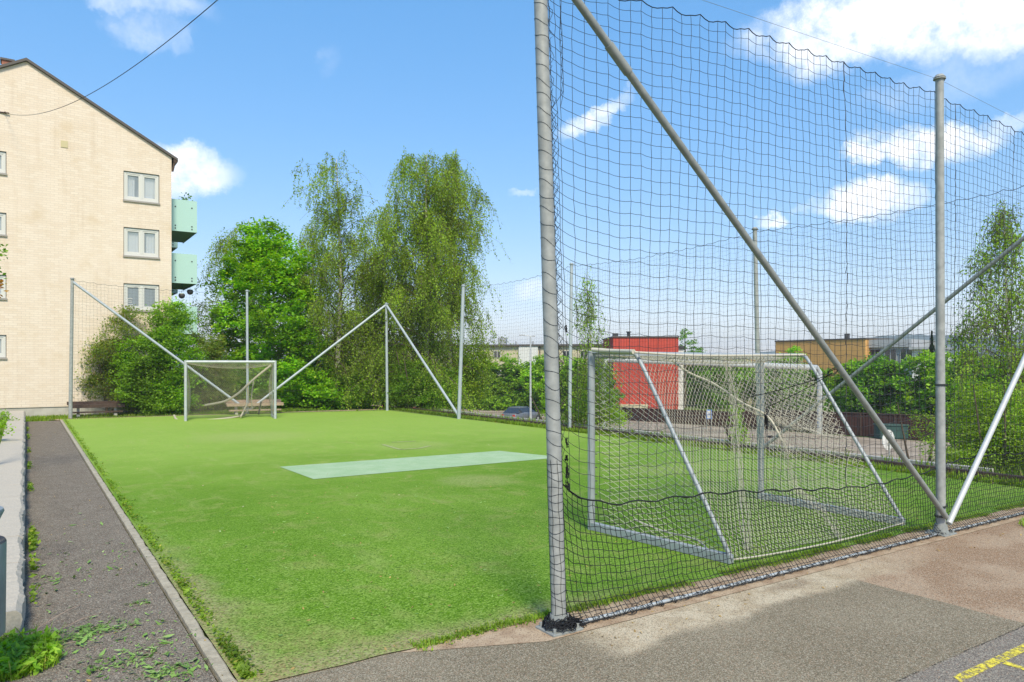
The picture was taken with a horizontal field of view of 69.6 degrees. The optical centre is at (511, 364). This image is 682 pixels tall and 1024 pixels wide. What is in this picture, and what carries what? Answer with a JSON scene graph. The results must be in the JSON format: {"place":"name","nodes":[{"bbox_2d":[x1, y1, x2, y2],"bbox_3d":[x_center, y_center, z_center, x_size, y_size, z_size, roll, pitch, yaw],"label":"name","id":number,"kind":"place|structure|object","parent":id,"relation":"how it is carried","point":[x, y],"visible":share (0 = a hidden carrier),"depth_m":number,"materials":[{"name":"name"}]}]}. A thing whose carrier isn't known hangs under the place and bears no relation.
{"place":"outdoors","nodes":[
{"label":"outdoors","id":0,"kind":"place"},
{"bbox_2d":[0,506,6,636],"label":"litter bin","id":1,"kind":"object","parent":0,"point":[3,551],"visible":1,"depth_m":4.10,"materials":[{"name":"metal"}]},
{"bbox_2d":[0,0,1023,352],"label":"sky","id":2,"kind":"structure","parent":0,"point":[249,90],"materials":[{"name":"blue"}]},
{"bbox_2d":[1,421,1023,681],"bbox_3d":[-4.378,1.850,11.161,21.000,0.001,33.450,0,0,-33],"label":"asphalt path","id":3,"kind":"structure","parent":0,"point":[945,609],"depth_m":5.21,"materials":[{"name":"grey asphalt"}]},
{"bbox_2d":[26,427,40,603],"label":"wall weeds","id":4,"kind":"object","parent":3,"relation":"on","point":[32,540],"depth_m":7.31,"materials":[{"name":"green plant"}]},
{"bbox_2d":[0,621,73,681],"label":"fern","id":5,"kind":"object","parent":3,"relation":"on","point":[33,652],"visible":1,"depth_m":4.56,"materials":[{"name":"green plant"}]},
{"bbox_2d":[34,513,227,681],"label":"cut hedge leaves","id":6,"kind":"object","parent":3,"relation":"on","point":[142,659],"visible":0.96,"depth_m":4.78,"materials":[{"name":"green plant"}]},
{"bbox_2d":[400,507,1023,652],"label":"dirt strip","id":7,"kind":"object","parent":3,"relation":"on","point":[529,632],"visible":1,"depth_m":5.96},
{"bbox_2d":[534,0,582,636],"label":"net post","id":8,"kind":"object","parent":7,"relation":"on","point":[547,232],"visible":0.8,"depth_m":5.04,"materials":[{"name":"metal"}]},
{"bbox_2d":[572,0,948,518],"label":"brace pole","id":9,"kind":"object","parent":8,"relation":"attached to","point":[618,58],"visible":1,"depth_m":6.09,"materials":[{"name":"metal"}]},
{"bbox_2d":[580,512,1023,623],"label":"ground pipe","id":10,"kind":"object","parent":7,"relation":"on","point":[712,589],"visible":0.71,"depth_m":6.24,"materials":[{"name":"metal"}]},
{"bbox_2d":[925,73,956,536],"bbox_3d":[4.677,-0.654,8.028,0.260,5.008,0.220,0,0,-33],"label":"net post","id":11,"kind":"object","parent":7,"relation":"on","point":[941,525],"visible":0.88,"depth_m":7.99,"materials":[{"name":"metal"}]},
{"bbox_2d":[534,0,1023,632],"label":"front ball net","id":12,"kind":"object","parent":11,"relation":"hanging from","point":[572,622],"visible":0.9,"depth_m":6.53,"materials":[{"name":"grey fabric"}]},
{"bbox_2d":[946,354,1023,524],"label":"brace pole","id":13,"kind":"object","parent":11,"relation":"attached to","point":[980,453],"visible":1,"depth_m":8.45,"materials":[{"name":"silver metal"}]},
{"bbox_3d":[8.491,-0.540,10.549,0.260,4.780,0.220,0,0,-33],"label":"net post","id":14,"kind":"object","parent":7,"relation":"on","visible":0},
{"bbox_2d":[388,185,1023,475],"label":"side ball net","id":15,"kind":"object","parent":14,"relation":"attached to","point":[761,334],"visible":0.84,"depth_m":15.94,"materials":[{"name":"grey fabric"}]},
{"bbox_2d":[954,644,1023,680],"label":"yellow line","id":16,"kind":"object","parent":3,"relation":"on","point":[992,664],"visible":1,"depth_m":4.53,"materials":[{"name":"yellow paint"}]},
{"bbox_2d":[502,406,539,419],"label":"parked car","id":17,"kind":"object","parent":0,"point":[520,413],"visible":0.36,"depth_m":65.86,"materials":[{"name":"grey paint"}]},
{"bbox_2d":[49,409,996,483],"bbox_3d":[-0.868,1.858,22.223,11.039,0.001,28.052,0,0,-58],"label":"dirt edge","id":18,"kind":"object","parent":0,"point":[329,410],"visible":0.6,"depth_m":27.83,"materials":[{"name":"brown soil"}]},
{"bbox_2d":[68,278,74,418],"bbox_3d":[-15.055,-0.556,25.178,0.223,4.815,0.146,0,0,2],"label":"net post","id":19,"kind":"object","parent":18,"relation":"on","point":[70,410],"visible":0.98,"depth_m":25.13,"materials":[{"name":"metal"}]},
{"bbox_2d":[73,280,384,417],"bbox_3d":[-10.106,-0.537,27.291,10.906,4.757,0.139,0,0,-23],"label":"back ball net","id":20,"kind":"object","parent":19,"relation":"attached to","point":[179,391],"visible":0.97,"depth_m":26.81,"materials":[{"name":"grey"}]},
{"bbox_2d":[568,263,574,427],"bbox_3d":[1.673,-0.509,20.794,0.223,4.720,0.128,0,0,-33],"label":"net post","id":21,"kind":"object","parent":18,"relation":"on","point":[570,343],"visible":0.8,"depth_m":20.74,"materials":[{"name":"metal"}]},
{"bbox_2d":[399,406,1023,480],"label":"edging beam","id":22,"kind":"structure","parent":18,"relation":"on","point":[841,456],"depth_m":14.86,"materials":[{"name":"grey concrete"}]},
{"bbox_2d":[752,227,759,447],"bbox_3d":[5.128,-0.509,15.401,0.220,4.720,0.126,0,0,-2],"label":"net post","id":23,"kind":"object","parent":18,"relation":"on","point":[756,311],"visible":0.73,"depth_m":15.37,"materials":[{"name":"metal"}]},
{"bbox_2d":[764,235,1023,448],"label":"brace pole","id":24,"kind":"object","parent":23,"relation":"attached to","point":[951,296],"visible":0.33,"depth_m":12.76,"materials":[{"name":"metal"}]},
{"bbox_2d":[28,367,1021,681],"bbox_3d":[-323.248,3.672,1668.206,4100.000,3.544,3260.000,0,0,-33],"label":"ground","id":25,"kind":"structure","parent":0,"point":[464,407],"depth_m":14.25,"materials":[{"name":"green plant"}]},
{"bbox_2d":[0,410,25,637],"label":"granite wall","id":26,"kind":"structure","parent":25,"relation":"on","point":[12,483],"depth_m":8.13,"materials":[{"name":"grey stone"}]},
{"bbox_2d":[67,400,124,416],"bbox_3d":[-14.924,1.610,26.417,1.790,0.560,0.590,0,0,-32],"label":"bench","id":27,"kind":"object","parent":25,"relation":"on","point":[94,404],"visible":0.91,"depth_m":26.35,"materials":[{"name":"wood"}]},
{"bbox_2d":[0,57,196,416],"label":"apartment building","id":28,"kind":"structure","parent":25,"relation":"on","point":[85,190],"depth_m":27.11,"materials":[{"name":"yellow brick"}]},
{"bbox_2d":[0,151,6,174],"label":"window","id":29,"kind":"structure","parent":28,"relation":"in","point":[2,153],"depth_m":26.04,"materials":[{"name":"grey paint"}]},
{"bbox_2d":[0,212,6,236],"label":"window","id":30,"kind":"structure","parent":28,"relation":"in","point":[2,215],"depth_m":26.04,"materials":[{"name":"grey paint"}]},
{"bbox_2d":[0,0,217,114],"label":"overhead wire","id":31,"kind":"object","parent":28,"relation":"attached to","point":[133,66],"visible":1,"depth_m":13.53,"materials":[{"name":"grey"}]},
{"bbox_2d":[123,171,159,204],"bbox_3d":[-14.419,-6.814,28.600,1.285,1.170,0.520,0,0,-33],"label":"window","id":32,"kind":"structure","parent":28,"relation":"in","point":[138,187],"depth_m":28.51,"materials":[{"name":"grey paint"}]},
{"bbox_2d":[123,227,159,258],"bbox_3d":[-14.419,-4.676,28.600,1.285,1.147,0.520,0,0,-33],"label":"window","id":33,"kind":"structure","parent":28,"relation":"in","point":[138,242],"depth_m":28.48,"materials":[{"name":"grey paint"}]},
{"bbox_2d":[124,283,158,311],"bbox_3d":[-14.419,-2.564,28.600,1.285,1.075,0.520,0,0,-33],"label":"window","id":34,"kind":"structure","parent":28,"relation":"in","point":[137,297],"depth_m":28.62,"materials":[{"name":"grey paint"}]},
{"bbox_2d":[73,304,145,413],"bbox_3d":[-14.869,-0.172,27.597,2.843,4.268,2.711,0,0,-33],"label":"shrub","id":35,"kind":"object","parent":25,"relation":"on","point":[100,358],"visible":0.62,"depth_m":27.31,"materials":[{"name":"green plant"}]},
{"bbox_2d":[60,420,236,681],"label":"path kerb","id":36,"kind":"structure","parent":25,"relation":"on","point":[218,667],"depth_m":5.99,"materials":[{"name":"concrete"}]},
{"bbox_2d":[104,301,197,414],"bbox_3d":[-13.475,-0.168,27.382,3.435,4.537,3.247,0,0,-33],"label":"shrub","id":37,"kind":"object","parent":25,"relation":"on","point":[134,362],"visible":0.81,"depth_m":27.10,"materials":[{"name":"green plant"}]},
{"bbox_2d":[143,293,212,412],"bbox_3d":[-12.696,-0.422,27.917,2.536,4.662,2.724,0,0,-33],"label":"shrub","id":38,"kind":"object","parent":25,"relation":"on","point":[182,357],"visible":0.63,"depth_m":27.71,"materials":[{"name":"green plant"}]},
{"bbox_2d":[178,331,241,410],"bbox_3d":[-12.202,0.288,29.195,2.754,3.295,2.565,0,0,6],"label":"shrub","id":39,"kind":"object","parent":25,"relation":"on","point":[217,351],"visible":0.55,"depth_m":29.25,"materials":[{"name":"green plant"}]},
{"bbox_2d":[174,372,277,409],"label":"shrub","id":40,"kind":"object","parent":25,"relation":"on","point":[235,398],"visible":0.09,"depth_m":30.68,"materials":[{"name":"green plant"}]},
{"bbox_2d":[184,219,303,370],"bbox_3d":[-12.599,-2.579,35.741,6.831,8.971,6.214,0,0,37],"label":"maple tree","id":41,"kind":"object","parent":25,"relation":"on","point":[223,250],"visible":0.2,"depth_m":35.36,"materials":[{"name":"green plant"}]},
{"bbox_2d":[200,215,354,409],"bbox_3d":[-10.137,-2.046,31.653,6.432,8.737,4.471,0,0,-18],"label":"maple tree","id":42,"kind":"object","parent":25,"relation":"on","point":[257,255],"visible":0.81,"depth_m":31.09,"materials":[{"name":"green plant"}]},
{"bbox_2d":[272,223,343,391],"bbox_3d":[-9.320,-2.535,35.530,4.517,8.888,4.694,0,0,34],"label":"birch tree","id":43,"kind":"object","parent":25,"relation":"on","point":[311,282],"visible":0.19,"depth_m":35.13,"materials":[{"name":"green plant"}]},
{"bbox_2d":[275,150,391,400],"bbox_3d":[-7.307,-3.651,32.620,4.991,11.119,5.476,0,0,26],"label":"birch tree","id":44,"kind":"object","parent":25,"relation":"on","point":[333,225],"visible":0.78,"depth_m":31.98,"materials":[{"name":"green plant"}]},
{"bbox_2d":[299,337,393,407],"bbox_3d":[-7.423,0.408,32.975,4.843,3.614,3.513,0,0,-7],"label":"shrub","id":45,"kind":"object","parent":25,"relation":"on","point":[342,383],"visible":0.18,"depth_m":32.59,"materials":[{"name":"green plant"}]},
{"bbox_2d":[314,213,423,406],"bbox_3d":[-6.024,-2.583,33.788,5.531,9.106,4.783,0,0,26],"label":"birch tree","id":46,"kind":"object","parent":25,"relation":"on","point":[379,287],"visible":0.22,"depth_m":33.31,"materials":[{"name":"green plant"}]},
{"bbox_2d":[349,351,466,409],"bbox_3d":[-4.457,0.793,30.409,5.299,2.693,2.645,0,0,9],"label":"shrub","id":47,"kind":"object","parent":25,"relation":"on","point":[407,384],"visible":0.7,"depth_m":30.01,"materials":[{"name":"green plant"}]},
{"bbox_2d":[349,301,501,405],"bbox_3d":[-4.281,-0.291,33.975,7.777,5.879,3.672,0,0,0],"label":"shrub","id":48,"kind":"object","parent":25,"relation":"on","point":[476,367],"visible":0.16,"depth_m":33.33,"materials":[{"name":"green plant"}]},
{"bbox_2d":[330,146,522,411],"bbox_3d":[-3.690,-3.640,31.768,7.900,11.489,7.736,0,0,-33],"label":"birch tree","id":49,"kind":"object","parent":25,"relation":"on","point":[426,277],"visible":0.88,"depth_m":31.15,"materials":[{"name":"green plant"}]},
{"bbox_2d":[401,149,512,409],"bbox_3d":[-2.556,-3.557,33.271,4.127,12.654,5.592,0,0,-72],"label":"birch tree","id":50,"kind":"object","parent":25,"relation":"on","point":[451,160],"visible":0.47,"depth_m":33.08,"materials":[{"name":"green plant"}]},
{"bbox_2d":[358,338,602,377],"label":"apartment row","id":51,"kind":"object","parent":25,"relation":"on","point":[526,349],"visible":0.12,"depth_m":121.38,"materials":[{"name":"white concrete"}]},
{"bbox_2d":[464,357,498,409],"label":"broadleaf tree","id":52,"kind":"object","parent":25,"relation":"on","point":[475,404],"visible":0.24,"depth_m":85.97,"materials":[{"name":"green plant"}]},
{"bbox_2d":[480,361,512,410],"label":"broadleaf tree","id":53,"kind":"object","parent":25,"relation":"on","point":[486,406],"visible":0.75,"depth_m":85.38,"materials":[{"name":"green plant"}]},
{"bbox_2d":[490,353,521,410],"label":"broadleaf tree","id":54,"kind":"object","parent":25,"relation":"on","point":[504,374],"visible":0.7,"depth_m":85.51,"materials":[{"name":"green plant"}]},
{"bbox_2d":[507,362,528,405],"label":"broadleaf tree","id":55,"kind":"object","parent":25,"relation":"on","point":[518,369],"visible":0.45,"depth_m":85.39,"materials":[{"name":"green plant"}]},
{"bbox_2d":[26,407,1023,487],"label":"grass","id":56,"kind":"structure","parent":25,"relation":"on","point":[488,419],"depth_m":19.27,"materials":[{"name":"green plant"}]},
{"bbox_2d":[513,360,544,410],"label":"broadleaf tree","id":57,"kind":"object","parent":25,"relation":"on","point":[526,402],"visible":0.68,"depth_m":83.37,"materials":[{"name":"green plant"}]},
{"bbox_2d":[523,354,545,411],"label":"broadleaf tree","id":58,"kind":"object","parent":25,"relation":"on","point":[538,386],"visible":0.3,"depth_m":82.92,"materials":[{"name":"green plant"}]},
{"bbox_2d":[545,355,577,412],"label":"broadleaf tree","id":59,"kind":"object","parent":25,"relation":"on","point":[563,371],"visible":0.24,"depth_m":80.93,"materials":[{"name":"green plant"}]},
{"bbox_2d":[560,357,587,410],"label":"broadleaf tree","id":60,"kind":"object","parent":25,"relation":"on","point":[573,367],"visible":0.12,"depth_m":81.27,"materials":[{"name":"green plant"}]},
{"bbox_2d":[560,266,617,426],"bbox_3d":[2.178,-0.477,21.387,1.763,4.891,2.117,0,0,24],"label":"birch sapling","id":61,"kind":"object","parent":25,"relation":"on","point":[591,345],"visible":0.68,"depth_m":21.29,"materials":[{"name":"green plant"}]},
{"bbox_2d":[560,362,634,427],"bbox_3d":[2.439,1.076,22.955,2.550,2.354,2.432,0,0,-11],"label":"shrub","id":62,"kind":"object","parent":25,"relation":"on","point":[617,415],"visible":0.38,"depth_m":22.61,"materials":[{"name":"green plant"}]},
{"bbox_2d":[578,363,625,412],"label":"broadleaf tree","id":63,"kind":"object","parent":25,"relation":"on","point":[619,394],"visible":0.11,"depth_m":79.51,"materials":[{"name":"green plant"}]},
{"bbox_2d":[678,328,705,407],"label":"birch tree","id":64,"kind":"object","parent":25,"relation":"on","point":[688,341],"visible":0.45,"depth_m":89.99,"materials":[{"name":"green plant"}]},
{"bbox_2d":[683,350,713,406],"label":"broadleaf tree","id":65,"kind":"object","parent":25,"relation":"on","point":[694,386],"visible":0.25,"depth_m":93.98,"materials":[{"name":"green plant"}]},
{"bbox_2d":[384,403,1022,475],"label":"slope grass","id":66,"kind":"structure","parent":25,"relation":"on","point":[1003,471],"depth_m":17.09,"materials":[{"name":"green plant"}]},
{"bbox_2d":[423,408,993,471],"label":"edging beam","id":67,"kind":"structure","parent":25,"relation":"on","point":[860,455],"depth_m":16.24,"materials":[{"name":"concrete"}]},
{"bbox_2d":[695,359,740,408],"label":"broadleaf tree","id":68,"kind":"object","parent":25,"relation":"on","point":[724,405],"visible":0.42,"depth_m":89.05,"materials":[{"name":"green plant"}]},
{"bbox_2d":[711,359,755,407],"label":"broadleaf tree","id":69,"kind":"object","parent":25,"relation":"on","point":[739,378],"visible":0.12,"depth_m":90.85,"materials":[{"name":"green plant"}]},
{"bbox_2d":[714,401,755,442],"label":"shrub","id":70,"kind":"object","parent":25,"relation":"on","point":[737,432],"visible":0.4,"depth_m":17.18,"materials":[{"name":"green plant"}]},
{"bbox_2d":[742,361,790,409],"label":"broadleaf tree","id":71,"kind":"object","parent":25,"relation":"on","point":[754,390],"visible":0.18,"depth_m":87.75,"materials":[{"name":"green plant"}]},
{"bbox_2d":[764,345,807,409],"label":"broadleaf tree","id":72,"kind":"object","parent":25,"relation":"on","point":[794,348],"visible":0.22,"depth_m":84.67,"materials":[{"name":"green plant"}]},
{"bbox_2d":[775,368,838,411],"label":"broadleaf tree","id":73,"kind":"object","parent":25,"relation":"on","point":[815,381],"visible":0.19,"depth_m":79.40,"materials":[{"name":"green plant"}]},
{"bbox_2d":[823,358,865,411],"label":"broadleaf tree","id":74,"kind":"object","parent":25,"relation":"on","point":[837,381],"visible":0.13,"depth_m":66.02,"materials":[{"name":"green plant"}]},
{"bbox_2d":[742,409,970,440],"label":"board fence","id":75,"kind":"object","parent":25,"relation":"on","point":[869,420],"visible":0.41,"depth_m":54.93,"materials":[{"name":"grey wood"}]},
{"bbox_2d":[828,352,891,413],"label":"broadleaf tree","id":76,"kind":"object","parent":25,"relation":"on","point":[864,372],"visible":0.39,"depth_m":61.36,"materials":[{"name":"green plant"}]},
{"bbox_2d":[867,357,935,414],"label":"broadleaf tree","id":77,"kind":"object","parent":25,"relation":"on","point":[897,378],"visible":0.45,"depth_m":59.64,"materials":[{"name":"green plant"}]},
{"bbox_2d":[869,339,933,403],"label":"white building","id":78,"kind":"structure","parent":25,"relation":"on","point":[874,348],"depth_m":94.55,"materials":[{"name":"grey"}]},
{"bbox_2d":[897,397,935,461],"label":"shrub","id":79,"kind":"object","parent":25,"relation":"on","point":[931,448],"visible":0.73,"depth_m":16.73,"materials":[{"name":"green plant"}]},
{"bbox_2d":[888,349,953,414],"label":"broadleaf tree","id":80,"kind":"object","parent":25,"relation":"on","point":[919,359],"visible":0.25,"depth_m":57.73,"materials":[{"name":"green plant"}]},
{"bbox_2d":[915,349,997,414],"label":"broadleaf tree","id":81,"kind":"object","parent":25,"relation":"on","point":[933,391],"visible":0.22,"depth_m":55.60,"materials":[{"name":"green plant"}]},
{"bbox_2d":[918,199,1023,474],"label":"birch tree","id":82,"kind":"object","parent":25,"relation":"on","point":[1004,229],"visible":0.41,"depth_m":17.27,"materials":[{"name":"green plant"}]},
{"bbox_2d":[928,377,1023,474],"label":"shrub","id":83,"kind":"object","parent":25,"relation":"on","point":[994,441],"visible":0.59,"depth_m":16.18,"materials":[{"name":"green plant"}]},
{"bbox_2d":[945,356,1022,423],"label":"broadleaf tree","id":84,"kind":"object","parent":25,"relation":"on","point":[986,373],"visible":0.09,"depth_m":53.99,"materials":[{"name":"green plant"}]},
{"bbox_2d":[63,409,1023,681],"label":"turf pitch","id":85,"kind":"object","parent":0,"point":[501,509],"visible":0.67,"depth_m":8.79,"materials":[{"name":"green plant"}]},
{"bbox_2d":[64,419,263,678],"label":"kerb weeds","id":86,"kind":"object","parent":85,"relation":"on","point":[241,668],"visible":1,"depth_m":5.84,"materials":[{"name":"green plant"}]},
{"bbox_2d":[173,360,276,420],"bbox_3d":[-9.824,0.905,25.149,3.235,2.076,1.742,0,0,-24],"label":"football goal","id":87,"kind":"object","parent":85,"relation":"on","point":[273,364],"visible":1,"depth_m":24.99,"materials":[{"name":"beige metal"}]},
{"bbox_2d":[245,290,248,413],"bbox_3d":[-9.805,-0.454,27.276,0.154,4.608,0.126,0,0,-1],"label":"net post","id":88,"kind":"object","parent":85,"relation":"on","point":[247,345],"visible":0.88,"depth_m":27.23,"materials":[{"name":"metal"}]},
{"bbox_2d":[73,281,246,409],"bbox_3d":[-12.418,-0.562,26.226,5.706,4.614,0.090,0,0,-22],"label":"brace pole","id":89,"kind":"object","parent":88,"relation":"attached to","point":[137,329],"visible":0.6,"depth_m":26.02,"materials":[{"name":"metal"}]},
{"bbox_2d":[225,399,283,414],"bbox_3d":[-9.629,1.610,27.487,2.040,0.560,0.590,0,0,-25],"label":"bench","id":90,"kind":"object","parent":85,"relation":"on","point":[243,402],"visible":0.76,"depth_m":27.34,"materials":[{"name":"wood"}]},
{"bbox_2d":[385,303,388,410],"bbox_3d":[-5.007,-0.304,29.379,0.166,4.310,0.182,0,0,-5],"label":"net post","id":91,"kind":"object","parent":85,"relation":"on","point":[386,352],"visible":1,"depth_m":29.34,"materials":[{"name":"metal"}]},
{"bbox_2d":[249,304,385,408],"bbox_3d":[-7.410,-0.324,28.338,5.279,4.179,0.090,0,0,-24],"label":"brace pole","id":92,"kind":"object","parent":91,"relation":"attached to","point":[329,348],"visible":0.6,"depth_m":28.39,"materials":[{"name":"metal"}]},
{"bbox_2d":[386,304,456,414],"bbox_3d":[-3.410,-0.314,27.141,0.090,4.201,5.605,0,0,-36],"label":"brace pole","id":93,"kind":"object","parent":91,"relation":"attached to","point":[424,363],"visible":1,"depth_m":26.87,"materials":[{"name":"metal"}]},
{"bbox_2d":[146,481,666,637],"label":"scattered leaves","id":94,"kind":"object","parent":85,"relation":"on","point":[390,555],"visible":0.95,"depth_m":7.28,"materials":[{"name":"green plant"}]},
{"bbox_2d":[282,451,546,478],"bbox_3d":[-1.575,1.837,13.887,5.074,0.001,1.739,0,0,-33],"label":"mint turf patch","id":95,"kind":"object","parent":85,"relation":"on","point":[330,470],"visible":1,"depth_m":13.64,"materials":[{"name":"green plastic"}]},
{"bbox_2d":[457,285,464,418],"bbox_3d":[-1.707,-0.426,24.961,0.365,4.556,0.162,0,0,-33],"label":"net post","id":96,"kind":"object","parent":85,"relation":"on","point":[460,355],"visible":0.91,"depth_m":24.89,"materials":[{"name":"metal"}]},
{"bbox_2d":[409,501,1023,650],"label":"grass verge","id":97,"kind":"object","parent":85,"relation":"on","point":[464,632],"depth_m":5.89,"materials":[{"name":"green plant"}]},
{"bbox_2d":[588,348,904,563],"bbox_3d":[2.622,0.868,8.357,3.303,2.105,2.204,0,0,-33],"label":"football goal","id":98,"kind":"object","parent":85,"relation":"on","point":[624,354],"visible":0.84,"depth_m":8.19,"materials":[{"name":"metal"}]},
{"bbox_2d":[602,331,683,409],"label":"red building","id":99,"kind":"structure","parent":0,"point":[624,340],"depth_m":82.00,"materials":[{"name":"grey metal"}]},
{"bbox_2d":[456,408,1008,471],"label":"road","id":100,"kind":"structure","parent":0,"point":[880,448],"depth_m":52.01,"materials":[{"name":"grey asphalt"}]},
{"bbox_2d":[622,407,735,426],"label":"board fence","id":101,"kind":"object","parent":100,"relation":"on","point":[647,411],"visible":0.47,"depth_m":66.12,"materials":[{"name":"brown wood"}]},
{"bbox_2d":[601,359,822,432],"bbox_3d":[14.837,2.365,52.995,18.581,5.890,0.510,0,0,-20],"label":"goal","id":102,"kind":"object","parent":100,"relation":"on","point":[819,371],"visible":0.34,"depth_m":53.93,"materials":[{"name":"white metal"}]},
{"bbox_2d":[873,423,907,438],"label":"container","id":103,"kind":"object","parent":100,"relation":"on","point":[892,428],"visible":0.62,"depth_m":52.08,"materials":[{"name":"teal"}]},
{"bbox_2d":[776,334,889,380],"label":"orange building","id":104,"kind":"structure","parent":0,"point":[821,358],"depth_m":100.20,"materials":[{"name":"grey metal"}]},
{"bbox_2d":[761,333,1023,365],"bbox_3d":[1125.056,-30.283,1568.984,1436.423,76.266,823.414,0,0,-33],"label":"forested hill","id":105,"kind":"structure","parent":0,"point":[909,336],"depth_m":1428.92,"materials":[{"name":"green plant"}]},
{"bbox_2d":[909,347,952,380],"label":"white building","id":106,"kind":"structure","parent":0,"point":[916,351],"depth_m":89.65,"materials":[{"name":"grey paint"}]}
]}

